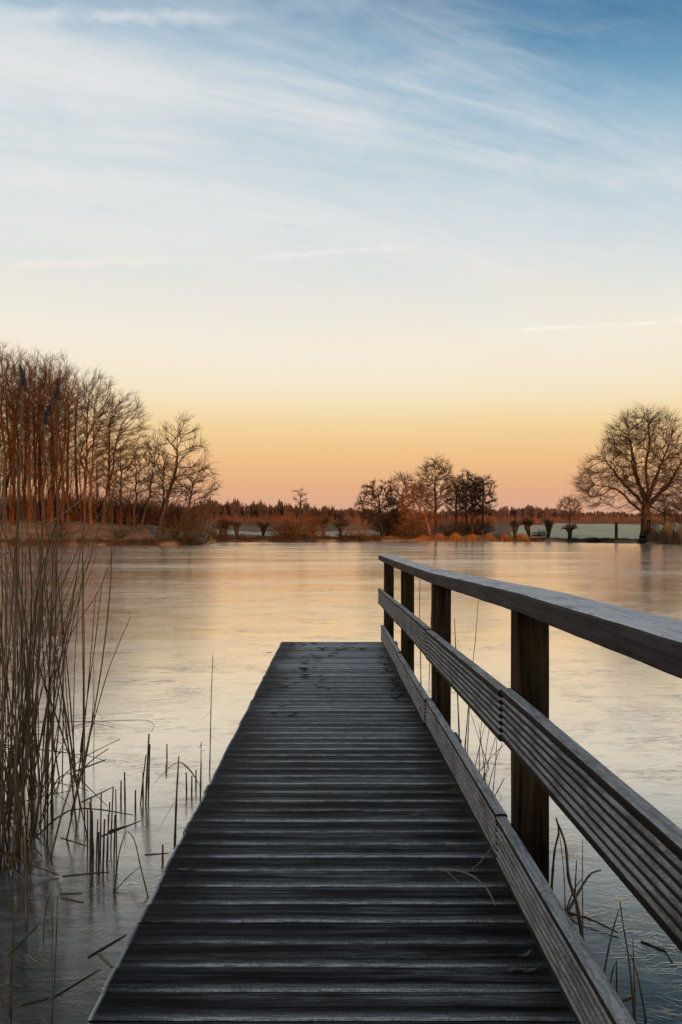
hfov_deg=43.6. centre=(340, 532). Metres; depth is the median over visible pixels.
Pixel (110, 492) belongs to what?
grove tree
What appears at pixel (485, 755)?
reed stem
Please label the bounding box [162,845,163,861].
reed stem
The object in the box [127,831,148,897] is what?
reed stem
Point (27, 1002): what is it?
reed stem
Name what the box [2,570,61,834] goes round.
reed stem
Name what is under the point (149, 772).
reed stem
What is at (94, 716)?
reed stem
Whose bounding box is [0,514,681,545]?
ground
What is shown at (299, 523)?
drooping shrub
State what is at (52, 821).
reed stem
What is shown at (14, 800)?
reed stem
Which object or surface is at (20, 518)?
grove tree
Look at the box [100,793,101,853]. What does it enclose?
reed stem
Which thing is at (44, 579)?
reed stem
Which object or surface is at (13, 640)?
reed stem
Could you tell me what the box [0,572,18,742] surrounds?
reed stem
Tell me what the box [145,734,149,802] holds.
reed stem
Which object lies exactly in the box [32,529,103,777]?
reed stem
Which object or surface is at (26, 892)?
reed stem
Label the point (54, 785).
reed stem
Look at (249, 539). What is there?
shore shrub
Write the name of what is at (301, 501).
tall tree
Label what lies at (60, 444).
grove tree
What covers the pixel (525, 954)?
dead leaf
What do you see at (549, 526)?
pollard willow
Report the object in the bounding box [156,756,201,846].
reed stem
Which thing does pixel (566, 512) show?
round tree
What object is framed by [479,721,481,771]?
reed stem
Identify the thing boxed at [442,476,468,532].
alder tree
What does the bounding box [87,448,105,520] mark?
grove tree
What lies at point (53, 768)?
reed stem
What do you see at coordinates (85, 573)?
reed stem
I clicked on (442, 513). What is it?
woods
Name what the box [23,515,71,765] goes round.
reed stem
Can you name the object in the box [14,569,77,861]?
reed stem
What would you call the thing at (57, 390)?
reed stem
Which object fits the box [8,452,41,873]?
reed stem
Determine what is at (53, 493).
grove tree
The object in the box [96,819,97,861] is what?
reed stem
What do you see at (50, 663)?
reed stem
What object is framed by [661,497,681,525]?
young tree
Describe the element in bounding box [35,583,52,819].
reed stem
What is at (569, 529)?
pollard willow
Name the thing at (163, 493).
shore tree
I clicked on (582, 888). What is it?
reed stem
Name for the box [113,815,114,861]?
reed stem
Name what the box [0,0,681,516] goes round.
sky
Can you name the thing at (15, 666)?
reed stem
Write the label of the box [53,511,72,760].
reed stem
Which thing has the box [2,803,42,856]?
reed stem
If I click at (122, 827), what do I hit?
reed stem
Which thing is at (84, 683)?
reed stem
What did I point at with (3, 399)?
grove tree
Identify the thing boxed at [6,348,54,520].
grove tree
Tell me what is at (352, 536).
shore shrub
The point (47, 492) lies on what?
grove tree
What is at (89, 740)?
reed stem
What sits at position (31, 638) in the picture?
reed stem
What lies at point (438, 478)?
tall tree
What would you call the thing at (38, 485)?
grove tree
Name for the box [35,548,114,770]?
reed stem
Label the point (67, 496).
grove tree
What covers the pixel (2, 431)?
grove tree
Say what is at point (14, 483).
grove tree
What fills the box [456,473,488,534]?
alder tree
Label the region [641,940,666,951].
reed stem
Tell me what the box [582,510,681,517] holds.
woods
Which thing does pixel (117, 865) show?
reed stem
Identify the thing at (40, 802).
reed stem
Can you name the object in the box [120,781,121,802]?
reed stem
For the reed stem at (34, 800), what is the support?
on the lake
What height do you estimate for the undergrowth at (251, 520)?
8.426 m
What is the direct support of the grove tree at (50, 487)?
on the ground
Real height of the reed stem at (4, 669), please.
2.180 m
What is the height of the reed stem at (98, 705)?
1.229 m
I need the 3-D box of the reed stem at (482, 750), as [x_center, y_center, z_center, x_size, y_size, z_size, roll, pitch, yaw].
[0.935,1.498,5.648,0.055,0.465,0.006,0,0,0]
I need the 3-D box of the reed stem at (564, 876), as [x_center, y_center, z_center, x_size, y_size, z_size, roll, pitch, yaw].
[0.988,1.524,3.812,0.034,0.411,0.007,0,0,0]
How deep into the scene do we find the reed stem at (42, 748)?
4.96 m
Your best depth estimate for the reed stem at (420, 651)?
8.90 m
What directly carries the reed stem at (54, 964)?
on the lake
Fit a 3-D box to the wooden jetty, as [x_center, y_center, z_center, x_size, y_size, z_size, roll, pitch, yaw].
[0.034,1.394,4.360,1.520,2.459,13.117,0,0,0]
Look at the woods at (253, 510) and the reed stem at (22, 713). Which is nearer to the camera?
the reed stem at (22, 713)
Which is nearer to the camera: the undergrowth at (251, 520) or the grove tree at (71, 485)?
the grove tree at (71, 485)
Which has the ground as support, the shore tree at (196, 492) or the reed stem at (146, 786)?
the shore tree at (196, 492)
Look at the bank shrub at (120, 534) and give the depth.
115.84 m
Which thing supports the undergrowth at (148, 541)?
on the ground
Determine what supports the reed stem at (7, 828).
on the lake
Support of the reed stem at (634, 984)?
on the lake
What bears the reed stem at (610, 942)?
on the lake
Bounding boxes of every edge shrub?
[637,511,680,535]
[668,515,681,532]
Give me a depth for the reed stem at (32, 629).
4.70 m
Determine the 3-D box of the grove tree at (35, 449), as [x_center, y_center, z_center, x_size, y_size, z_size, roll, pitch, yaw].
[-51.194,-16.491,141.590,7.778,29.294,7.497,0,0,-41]
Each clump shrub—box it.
[363,508,409,535]
[387,514,432,537]
[426,517,470,536]
[452,517,502,534]
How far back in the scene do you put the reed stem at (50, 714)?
5.60 m
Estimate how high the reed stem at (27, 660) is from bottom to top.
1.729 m
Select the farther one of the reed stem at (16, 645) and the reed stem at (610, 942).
the reed stem at (16, 645)
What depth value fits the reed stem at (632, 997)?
2.95 m
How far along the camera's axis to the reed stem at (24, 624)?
5.96 m
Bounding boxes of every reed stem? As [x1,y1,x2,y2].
[0,429,23,540]
[0,442,5,845]
[0,451,147,856]
[0,472,5,621]
[0,491,39,771]
[0,493,88,557]
[0,507,79,807]
[0,520,32,791]
[0,527,64,863]
[0,532,2,663]
[0,566,37,702]
[0,566,73,767]
[0,568,41,762]
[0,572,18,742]
[0,609,2,774]
[0,624,24,864]
[0,634,16,822]
[0,677,4,868]
[0,787,8,855]
[0,852,58,874]
[0,904,15,1023]
[1,473,127,758]
[1,546,28,791]
[1,657,14,774]
[1,672,35,799]
[1,790,71,822]
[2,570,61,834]
[2,595,21,797]
[2,802,10,842]
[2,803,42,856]
[3,536,31,757]
[3,585,19,745]
[3,654,5,809]
[4,520,45,717]
[4,718,27,832]
[5,862,24,880]
[5,981,25,987]
[6,536,28,829]
[6,564,10,818]
[6,580,13,798]
[6,744,104,760]
[7,365,26,840]
[7,764,29,807]
[7,925,37,955]
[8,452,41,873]
[8,494,55,842]
[11,490,76,805]
[11,771,36,856]
[12,590,32,872]
[14,470,19,861]
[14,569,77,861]
[14,702,39,872]
[16,521,59,778]
[16,521,61,855]
[16,782,87,851]
[17,536,27,848]
[19,494,22,772]
[19,512,31,788]
[20,461,48,782]
[20,998,48,1005]
[21,478,72,786]
[21,580,32,784]
[22,561,42,771]
[22,573,37,817]
[22,711,35,795]
[23,481,49,754]
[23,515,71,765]
[23,541,30,759]
[24,441,97,869]
[24,506,63,759]
[24,832,27,917]
[25,551,40,783]
[25,642,53,776]
[27,682,42,831]
[28,593,62,834]
[30,739,119,850]
[31,543,68,776]
[32,400,55,820]
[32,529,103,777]
[32,789,71,835]
[33,549,76,826]
[33,585,74,836]
[34,548,98,727]
[34,619,60,702]
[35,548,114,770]
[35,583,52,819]
[37,482,62,832]
[37,720,154,729]
[37,808,132,836]
[39,516,107,741]
[39,772,106,822]
[40,433,140,784]
[40,660,55,822]
[41,509,75,766]
[42,564,86,833]
[43,553,70,766]
[43,583,84,752]
[43,749,82,808]
[46,520,55,839]
[47,515,63,780]
[49,722,111,776]
[50,379,61,810]
[50,748,108,857]
[50,969,100,998]
[51,896,57,1019]
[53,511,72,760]
[53,622,65,777]
[60,896,83,902]
[62,872,105,876]
[66,499,112,838]
[70,617,130,813]
[73,531,92,734]
[75,595,118,804]
[80,585,101,750]
[81,503,83,761]
[81,676,93,779]
[82,533,84,819]
[87,661,102,757]
[87,808,87,853]
[87,935,125,957]
[89,798,91,865]
[91,810,93,872]
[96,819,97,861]
[97,832,99,870]
[97,952,112,967]
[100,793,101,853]
[102,819,105,868]
[102,820,140,835]
[106,802,109,861]
[110,787,113,848]
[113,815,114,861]
[113,831,125,892]
[115,789,116,863]
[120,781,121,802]
[124,772,125,807]
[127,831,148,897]
[140,755,146,803]
[142,772,143,803]
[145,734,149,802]
[148,744,150,800]
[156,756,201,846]
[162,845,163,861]
[166,744,167,759]
[191,776,192,794]
[200,764,201,799]
[202,658,217,771]
[419,587,421,684]
[454,619,459,736]
[464,706,468,746]
[467,600,478,750]
[471,714,488,767]
[478,724,485,781]
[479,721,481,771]
[483,731,488,777]
[484,737,495,779]
[488,742,502,785]
[493,740,496,790]
[550,817,558,889]
[555,819,584,940]
[558,828,565,910]
[566,879,581,910]
[566,911,618,932]
[567,870,601,911]
[575,860,576,891]
[582,840,583,933]
[604,909,619,972]
[610,962,615,982]
[616,961,616,991]
[620,902,634,1020]
[630,954,646,1019]
[632,939,635,1022]
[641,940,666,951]
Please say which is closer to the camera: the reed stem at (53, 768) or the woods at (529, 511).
the reed stem at (53, 768)
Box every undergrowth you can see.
[0,481,220,531]
[1,535,200,545]
[209,514,681,526]
[213,532,413,541]
[521,537,638,542]
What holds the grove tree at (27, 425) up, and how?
on the ground
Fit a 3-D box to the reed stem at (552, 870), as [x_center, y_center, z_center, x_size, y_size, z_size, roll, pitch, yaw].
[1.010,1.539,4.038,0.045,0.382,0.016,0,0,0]
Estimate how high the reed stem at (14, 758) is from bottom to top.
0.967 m
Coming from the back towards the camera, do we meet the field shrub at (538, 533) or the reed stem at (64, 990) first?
the field shrub at (538, 533)
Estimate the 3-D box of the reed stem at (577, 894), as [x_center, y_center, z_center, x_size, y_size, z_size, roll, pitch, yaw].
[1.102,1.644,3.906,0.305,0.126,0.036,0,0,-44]
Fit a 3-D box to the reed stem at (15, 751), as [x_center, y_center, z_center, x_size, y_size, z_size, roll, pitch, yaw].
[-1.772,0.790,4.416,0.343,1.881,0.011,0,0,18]
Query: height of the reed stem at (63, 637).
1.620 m
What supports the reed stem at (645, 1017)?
on the lake
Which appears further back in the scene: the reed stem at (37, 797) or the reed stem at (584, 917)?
the reed stem at (37, 797)
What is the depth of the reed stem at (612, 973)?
3.14 m
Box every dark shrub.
[149,507,232,545]
[155,523,201,544]
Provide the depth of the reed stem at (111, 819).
4.58 m
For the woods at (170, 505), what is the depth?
466.38 m
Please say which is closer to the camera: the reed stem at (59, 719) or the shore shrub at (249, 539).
the reed stem at (59, 719)
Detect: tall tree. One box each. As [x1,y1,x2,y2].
[291,487,307,526]
[411,454,459,535]
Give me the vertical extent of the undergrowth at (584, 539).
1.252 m
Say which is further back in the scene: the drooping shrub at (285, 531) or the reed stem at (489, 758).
the drooping shrub at (285, 531)
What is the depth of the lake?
8.95 m
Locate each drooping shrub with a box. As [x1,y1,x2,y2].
[265,519,309,539]
[266,509,334,540]
[339,522,375,539]
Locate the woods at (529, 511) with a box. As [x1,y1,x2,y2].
[475,504,589,519]
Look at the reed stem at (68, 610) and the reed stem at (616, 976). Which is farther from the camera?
the reed stem at (68, 610)
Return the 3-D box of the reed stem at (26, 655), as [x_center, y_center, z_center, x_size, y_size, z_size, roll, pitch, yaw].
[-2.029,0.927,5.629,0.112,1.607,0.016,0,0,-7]
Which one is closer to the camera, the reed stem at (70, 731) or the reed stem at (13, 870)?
the reed stem at (13, 870)
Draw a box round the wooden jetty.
[87,555,681,1023]
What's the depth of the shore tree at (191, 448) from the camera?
115.69 m
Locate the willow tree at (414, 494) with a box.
[395,481,439,536]
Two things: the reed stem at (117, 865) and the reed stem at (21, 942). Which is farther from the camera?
the reed stem at (117, 865)
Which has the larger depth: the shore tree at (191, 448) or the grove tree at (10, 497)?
the grove tree at (10, 497)
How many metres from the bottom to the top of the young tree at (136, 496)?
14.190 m
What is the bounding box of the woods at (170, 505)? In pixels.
[125,502,198,514]
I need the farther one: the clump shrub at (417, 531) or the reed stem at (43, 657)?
the clump shrub at (417, 531)
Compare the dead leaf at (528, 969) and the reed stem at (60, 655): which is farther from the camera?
the reed stem at (60, 655)
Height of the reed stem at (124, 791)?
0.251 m
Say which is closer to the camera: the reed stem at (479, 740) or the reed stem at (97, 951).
the reed stem at (97, 951)
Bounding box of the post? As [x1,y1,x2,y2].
[615,522,618,537]
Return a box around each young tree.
[98,435,142,526]
[108,435,157,530]
[128,433,176,532]
[649,496,681,523]
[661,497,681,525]
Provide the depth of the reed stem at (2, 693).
4.29 m
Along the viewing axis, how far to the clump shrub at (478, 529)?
176.99 m
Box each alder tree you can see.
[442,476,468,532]
[454,469,480,532]
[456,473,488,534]
[466,475,498,534]
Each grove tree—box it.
[0,337,40,521]
[0,342,37,524]
[0,350,19,517]
[0,352,14,468]
[0,432,16,520]
[2,344,38,520]
[5,356,41,505]
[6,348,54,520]
[7,459,26,530]
[12,348,66,525]
[15,347,52,520]
[15,445,32,513]
[19,350,76,521]
[23,354,62,517]
[24,457,39,520]
[29,352,90,529]
[31,436,47,513]
[35,351,72,521]
[37,455,55,521]
[42,441,69,496]
[45,356,78,523]
[46,363,89,521]
[63,368,98,519]
[64,458,81,520]
[68,367,118,521]
[70,371,132,526]
[70,441,86,520]
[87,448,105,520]
[90,388,155,523]
[101,460,116,522]
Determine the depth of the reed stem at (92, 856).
4.27 m
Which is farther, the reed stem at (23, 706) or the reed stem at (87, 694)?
the reed stem at (87, 694)
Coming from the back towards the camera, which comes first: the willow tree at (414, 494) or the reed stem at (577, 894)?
the willow tree at (414, 494)
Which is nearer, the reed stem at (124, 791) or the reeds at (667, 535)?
the reed stem at (124, 791)
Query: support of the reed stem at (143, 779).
on the lake
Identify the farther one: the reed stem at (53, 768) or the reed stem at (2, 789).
the reed stem at (53, 768)
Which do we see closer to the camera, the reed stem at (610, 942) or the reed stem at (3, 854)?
the reed stem at (610, 942)
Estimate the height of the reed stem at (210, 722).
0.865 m
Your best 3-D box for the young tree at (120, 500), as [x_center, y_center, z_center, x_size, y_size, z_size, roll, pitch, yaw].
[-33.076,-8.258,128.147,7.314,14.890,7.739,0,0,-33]
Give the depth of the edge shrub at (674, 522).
128.21 m
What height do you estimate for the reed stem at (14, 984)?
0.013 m
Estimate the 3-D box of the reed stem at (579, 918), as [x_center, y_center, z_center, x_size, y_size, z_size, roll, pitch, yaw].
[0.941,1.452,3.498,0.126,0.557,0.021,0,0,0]
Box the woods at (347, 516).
[335,508,405,519]
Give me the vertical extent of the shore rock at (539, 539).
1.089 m
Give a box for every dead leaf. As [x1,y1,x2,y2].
[501,967,517,971]
[518,950,531,956]
[520,967,537,971]
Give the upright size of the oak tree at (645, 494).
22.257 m
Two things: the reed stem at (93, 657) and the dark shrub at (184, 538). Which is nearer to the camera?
the reed stem at (93, 657)
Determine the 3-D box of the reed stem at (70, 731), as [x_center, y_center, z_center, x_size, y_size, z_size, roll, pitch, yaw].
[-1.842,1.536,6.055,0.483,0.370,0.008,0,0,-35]
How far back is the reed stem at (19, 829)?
4.49 m
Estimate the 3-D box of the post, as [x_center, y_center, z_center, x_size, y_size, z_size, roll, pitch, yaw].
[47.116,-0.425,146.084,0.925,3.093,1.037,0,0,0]
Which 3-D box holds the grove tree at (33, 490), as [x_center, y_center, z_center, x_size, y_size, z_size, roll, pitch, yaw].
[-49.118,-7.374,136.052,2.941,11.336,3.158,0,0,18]
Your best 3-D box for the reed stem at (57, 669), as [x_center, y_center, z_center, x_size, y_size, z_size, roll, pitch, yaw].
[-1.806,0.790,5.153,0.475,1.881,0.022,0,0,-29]
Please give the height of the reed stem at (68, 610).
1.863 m
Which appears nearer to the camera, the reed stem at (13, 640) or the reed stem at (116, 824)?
the reed stem at (116, 824)
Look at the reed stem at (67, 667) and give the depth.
6.16 m
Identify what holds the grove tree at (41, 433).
on the ground
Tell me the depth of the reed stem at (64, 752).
5.82 m
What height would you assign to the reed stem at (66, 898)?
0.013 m
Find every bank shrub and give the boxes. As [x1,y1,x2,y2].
[45,526,75,537]
[108,524,135,538]
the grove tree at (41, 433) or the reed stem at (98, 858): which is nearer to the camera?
the reed stem at (98, 858)
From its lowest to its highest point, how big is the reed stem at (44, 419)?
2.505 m
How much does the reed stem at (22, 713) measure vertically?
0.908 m
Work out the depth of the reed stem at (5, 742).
5.18 m
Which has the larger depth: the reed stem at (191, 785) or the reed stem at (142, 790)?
the reed stem at (191, 785)
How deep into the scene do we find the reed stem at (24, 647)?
6.08 m
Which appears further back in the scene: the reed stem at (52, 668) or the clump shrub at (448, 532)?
the clump shrub at (448, 532)
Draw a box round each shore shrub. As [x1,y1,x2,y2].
[206,528,231,539]
[229,535,255,541]
[334,530,357,538]
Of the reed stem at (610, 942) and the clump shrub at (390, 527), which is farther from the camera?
the clump shrub at (390, 527)
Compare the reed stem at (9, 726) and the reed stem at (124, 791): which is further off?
the reed stem at (124, 791)
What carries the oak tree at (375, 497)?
on the ground
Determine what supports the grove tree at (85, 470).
on the ground
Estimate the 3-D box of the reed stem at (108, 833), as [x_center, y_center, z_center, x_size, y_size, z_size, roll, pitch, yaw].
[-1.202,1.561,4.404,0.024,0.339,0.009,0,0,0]
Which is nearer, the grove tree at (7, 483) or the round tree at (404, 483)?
the grove tree at (7, 483)
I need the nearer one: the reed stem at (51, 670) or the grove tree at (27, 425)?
the reed stem at (51, 670)
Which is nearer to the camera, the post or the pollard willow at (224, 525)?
the post
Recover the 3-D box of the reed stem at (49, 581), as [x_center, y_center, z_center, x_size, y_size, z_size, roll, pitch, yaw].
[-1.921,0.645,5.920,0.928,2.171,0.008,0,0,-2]
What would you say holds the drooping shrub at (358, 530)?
on the ground
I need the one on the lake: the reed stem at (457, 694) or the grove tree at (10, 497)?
the reed stem at (457, 694)
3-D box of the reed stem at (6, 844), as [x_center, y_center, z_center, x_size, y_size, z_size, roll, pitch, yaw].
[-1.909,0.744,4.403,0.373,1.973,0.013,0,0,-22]
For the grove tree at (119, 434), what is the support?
on the ground
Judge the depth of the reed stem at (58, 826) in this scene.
4.47 m
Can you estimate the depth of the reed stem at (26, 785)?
4.96 m
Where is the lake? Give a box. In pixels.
[0,541,681,1023]
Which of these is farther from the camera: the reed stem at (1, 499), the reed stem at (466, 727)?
the reed stem at (466, 727)
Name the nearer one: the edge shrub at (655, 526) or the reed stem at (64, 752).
the reed stem at (64, 752)
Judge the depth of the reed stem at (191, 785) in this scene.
5.53 m
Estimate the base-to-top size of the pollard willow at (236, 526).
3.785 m
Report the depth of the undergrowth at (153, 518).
141.03 m
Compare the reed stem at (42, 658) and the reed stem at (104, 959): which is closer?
the reed stem at (104, 959)
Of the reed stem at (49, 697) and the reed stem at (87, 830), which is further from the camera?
the reed stem at (49, 697)
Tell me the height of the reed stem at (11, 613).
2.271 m
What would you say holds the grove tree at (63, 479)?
on the ground
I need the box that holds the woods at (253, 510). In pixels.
[191,496,361,519]
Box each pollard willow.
[211,518,232,537]
[218,517,229,536]
[230,520,241,536]
[254,521,270,535]
[308,518,319,534]
[317,516,331,536]
[330,517,351,535]
[509,520,520,538]
[519,516,535,537]
[541,518,555,537]
[562,522,577,539]
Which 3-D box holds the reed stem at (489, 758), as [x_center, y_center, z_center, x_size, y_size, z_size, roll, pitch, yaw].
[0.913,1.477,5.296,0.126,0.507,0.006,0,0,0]
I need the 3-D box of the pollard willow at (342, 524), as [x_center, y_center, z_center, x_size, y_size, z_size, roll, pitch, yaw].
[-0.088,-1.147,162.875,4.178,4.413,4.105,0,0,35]
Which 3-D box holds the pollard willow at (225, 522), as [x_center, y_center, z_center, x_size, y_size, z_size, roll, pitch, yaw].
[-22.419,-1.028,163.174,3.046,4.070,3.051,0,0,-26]
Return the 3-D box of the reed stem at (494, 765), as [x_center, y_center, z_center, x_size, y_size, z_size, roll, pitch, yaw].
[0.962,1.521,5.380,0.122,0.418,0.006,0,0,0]
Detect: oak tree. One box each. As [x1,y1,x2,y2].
[353,479,404,536]
[566,401,681,539]
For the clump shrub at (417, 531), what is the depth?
172.93 m
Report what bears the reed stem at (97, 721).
on the lake
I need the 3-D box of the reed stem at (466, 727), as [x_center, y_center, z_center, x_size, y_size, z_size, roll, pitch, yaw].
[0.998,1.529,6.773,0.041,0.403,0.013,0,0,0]
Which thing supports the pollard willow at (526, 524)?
on the ground
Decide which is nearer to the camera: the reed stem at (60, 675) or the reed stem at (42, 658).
the reed stem at (60, 675)
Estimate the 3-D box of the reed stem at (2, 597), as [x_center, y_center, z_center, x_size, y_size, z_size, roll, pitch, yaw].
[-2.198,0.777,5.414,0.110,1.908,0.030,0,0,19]
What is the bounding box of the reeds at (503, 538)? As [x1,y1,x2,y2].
[414,531,543,541]
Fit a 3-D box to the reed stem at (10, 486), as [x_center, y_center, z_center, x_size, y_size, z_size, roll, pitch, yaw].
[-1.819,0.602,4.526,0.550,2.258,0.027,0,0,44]
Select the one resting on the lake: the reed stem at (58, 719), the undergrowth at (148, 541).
the reed stem at (58, 719)
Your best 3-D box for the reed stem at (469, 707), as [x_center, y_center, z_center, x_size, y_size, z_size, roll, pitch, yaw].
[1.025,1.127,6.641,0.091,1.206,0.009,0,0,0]
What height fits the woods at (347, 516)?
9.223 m
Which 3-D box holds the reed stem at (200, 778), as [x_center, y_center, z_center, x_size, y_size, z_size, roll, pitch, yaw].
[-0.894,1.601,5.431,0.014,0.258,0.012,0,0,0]
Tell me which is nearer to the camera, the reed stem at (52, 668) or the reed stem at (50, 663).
the reed stem at (50, 663)
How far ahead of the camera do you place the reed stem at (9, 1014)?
2.95 m
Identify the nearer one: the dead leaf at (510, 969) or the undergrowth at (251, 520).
the dead leaf at (510, 969)
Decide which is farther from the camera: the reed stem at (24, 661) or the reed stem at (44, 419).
the reed stem at (24, 661)
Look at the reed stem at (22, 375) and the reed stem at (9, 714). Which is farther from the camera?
the reed stem at (9, 714)
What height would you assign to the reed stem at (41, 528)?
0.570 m
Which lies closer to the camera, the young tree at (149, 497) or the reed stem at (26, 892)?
the reed stem at (26, 892)
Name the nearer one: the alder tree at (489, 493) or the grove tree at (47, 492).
the grove tree at (47, 492)
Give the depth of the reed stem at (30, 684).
4.78 m
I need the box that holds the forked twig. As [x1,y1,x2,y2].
[428,843,495,905]
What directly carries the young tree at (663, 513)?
on the ground
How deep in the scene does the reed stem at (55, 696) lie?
4.83 m
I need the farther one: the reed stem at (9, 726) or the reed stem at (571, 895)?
the reed stem at (9, 726)
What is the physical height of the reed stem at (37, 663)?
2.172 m
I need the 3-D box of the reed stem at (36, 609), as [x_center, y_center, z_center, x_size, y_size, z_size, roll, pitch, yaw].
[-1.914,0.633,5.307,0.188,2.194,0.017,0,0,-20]
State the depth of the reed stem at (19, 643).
5.79 m
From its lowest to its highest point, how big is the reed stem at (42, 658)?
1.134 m
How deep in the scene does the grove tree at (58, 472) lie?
150.13 m
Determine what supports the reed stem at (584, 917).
on the lake
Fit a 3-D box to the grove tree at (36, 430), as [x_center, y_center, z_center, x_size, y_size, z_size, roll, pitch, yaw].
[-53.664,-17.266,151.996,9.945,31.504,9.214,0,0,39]
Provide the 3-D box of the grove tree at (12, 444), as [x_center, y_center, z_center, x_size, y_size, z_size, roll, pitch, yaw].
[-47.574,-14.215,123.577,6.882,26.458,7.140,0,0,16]
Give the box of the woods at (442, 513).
[399,508,495,519]
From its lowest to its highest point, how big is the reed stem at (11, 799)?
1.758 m
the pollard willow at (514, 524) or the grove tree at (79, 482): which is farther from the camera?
the pollard willow at (514, 524)
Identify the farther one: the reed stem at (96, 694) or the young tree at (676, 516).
the young tree at (676, 516)
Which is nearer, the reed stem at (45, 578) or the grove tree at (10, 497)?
the reed stem at (45, 578)
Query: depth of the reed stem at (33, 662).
5.66 m
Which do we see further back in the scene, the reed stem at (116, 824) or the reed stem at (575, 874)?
the reed stem at (116, 824)
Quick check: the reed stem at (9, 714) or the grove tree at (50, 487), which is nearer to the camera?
the reed stem at (9, 714)
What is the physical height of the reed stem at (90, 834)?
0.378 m
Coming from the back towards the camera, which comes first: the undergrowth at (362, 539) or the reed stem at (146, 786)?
the undergrowth at (362, 539)
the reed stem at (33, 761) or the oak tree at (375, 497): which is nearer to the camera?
the reed stem at (33, 761)
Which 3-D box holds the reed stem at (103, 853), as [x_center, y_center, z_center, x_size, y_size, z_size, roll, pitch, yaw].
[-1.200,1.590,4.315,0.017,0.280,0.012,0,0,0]
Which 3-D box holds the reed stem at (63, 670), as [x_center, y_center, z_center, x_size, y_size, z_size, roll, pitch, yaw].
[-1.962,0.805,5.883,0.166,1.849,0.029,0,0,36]
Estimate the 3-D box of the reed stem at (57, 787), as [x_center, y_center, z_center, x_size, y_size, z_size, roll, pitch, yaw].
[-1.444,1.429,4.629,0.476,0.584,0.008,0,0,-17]
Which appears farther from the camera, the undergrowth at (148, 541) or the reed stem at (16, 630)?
the undergrowth at (148, 541)
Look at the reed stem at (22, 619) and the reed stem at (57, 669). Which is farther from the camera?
the reed stem at (22, 619)
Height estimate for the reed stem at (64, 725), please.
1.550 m
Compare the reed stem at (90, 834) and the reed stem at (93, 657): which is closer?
the reed stem at (90, 834)
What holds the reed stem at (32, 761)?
on the lake
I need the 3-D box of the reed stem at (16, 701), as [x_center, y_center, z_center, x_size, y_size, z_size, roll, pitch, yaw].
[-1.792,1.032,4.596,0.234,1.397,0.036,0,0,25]
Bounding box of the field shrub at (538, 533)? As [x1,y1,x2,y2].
[531,528,546,536]
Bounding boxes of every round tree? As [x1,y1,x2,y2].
[381,471,416,518]
[554,494,583,525]
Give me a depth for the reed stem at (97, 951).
3.48 m
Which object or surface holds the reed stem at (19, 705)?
on the lake
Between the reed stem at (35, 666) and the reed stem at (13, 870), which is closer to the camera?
the reed stem at (13, 870)
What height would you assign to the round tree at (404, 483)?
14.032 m
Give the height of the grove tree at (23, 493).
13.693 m
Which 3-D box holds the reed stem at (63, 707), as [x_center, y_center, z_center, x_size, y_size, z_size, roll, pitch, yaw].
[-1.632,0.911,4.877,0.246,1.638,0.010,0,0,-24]
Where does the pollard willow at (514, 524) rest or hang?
on the ground
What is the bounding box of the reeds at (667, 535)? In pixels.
[644,519,681,543]
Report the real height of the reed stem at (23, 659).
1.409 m
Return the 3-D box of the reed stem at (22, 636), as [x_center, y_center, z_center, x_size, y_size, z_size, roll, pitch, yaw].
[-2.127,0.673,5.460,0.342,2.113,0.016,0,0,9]
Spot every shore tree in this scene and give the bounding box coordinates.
[138,446,187,534]
[140,409,214,537]
[163,454,224,538]
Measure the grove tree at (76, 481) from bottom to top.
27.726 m
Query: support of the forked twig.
on the wooden jetty
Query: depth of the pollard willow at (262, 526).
164.68 m
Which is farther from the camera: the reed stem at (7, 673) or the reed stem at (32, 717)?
the reed stem at (7, 673)
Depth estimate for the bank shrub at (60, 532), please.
116.77 m
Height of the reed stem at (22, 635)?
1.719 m
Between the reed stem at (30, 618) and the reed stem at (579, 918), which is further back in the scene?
the reed stem at (30, 618)
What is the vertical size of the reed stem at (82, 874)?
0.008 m
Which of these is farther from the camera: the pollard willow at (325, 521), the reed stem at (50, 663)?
the pollard willow at (325, 521)
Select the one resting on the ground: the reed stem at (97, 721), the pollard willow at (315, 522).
the pollard willow at (315, 522)
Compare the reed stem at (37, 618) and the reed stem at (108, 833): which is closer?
the reed stem at (108, 833)
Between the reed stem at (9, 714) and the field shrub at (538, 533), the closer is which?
the reed stem at (9, 714)
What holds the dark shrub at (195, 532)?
on the ground
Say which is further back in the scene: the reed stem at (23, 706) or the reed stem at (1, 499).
the reed stem at (23, 706)
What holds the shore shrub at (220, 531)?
on the ground
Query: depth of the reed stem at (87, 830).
4.52 m
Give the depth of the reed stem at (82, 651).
6.05 m
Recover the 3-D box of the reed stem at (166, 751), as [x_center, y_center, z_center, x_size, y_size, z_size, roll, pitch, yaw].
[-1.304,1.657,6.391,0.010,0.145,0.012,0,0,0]
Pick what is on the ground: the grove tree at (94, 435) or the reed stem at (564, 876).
the grove tree at (94, 435)
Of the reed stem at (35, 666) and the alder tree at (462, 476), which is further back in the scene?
the alder tree at (462, 476)
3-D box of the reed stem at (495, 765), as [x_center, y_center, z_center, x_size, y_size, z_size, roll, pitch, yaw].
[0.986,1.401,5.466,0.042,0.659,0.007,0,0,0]
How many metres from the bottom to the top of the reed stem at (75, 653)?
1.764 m
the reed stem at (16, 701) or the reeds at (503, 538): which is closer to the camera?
the reed stem at (16, 701)

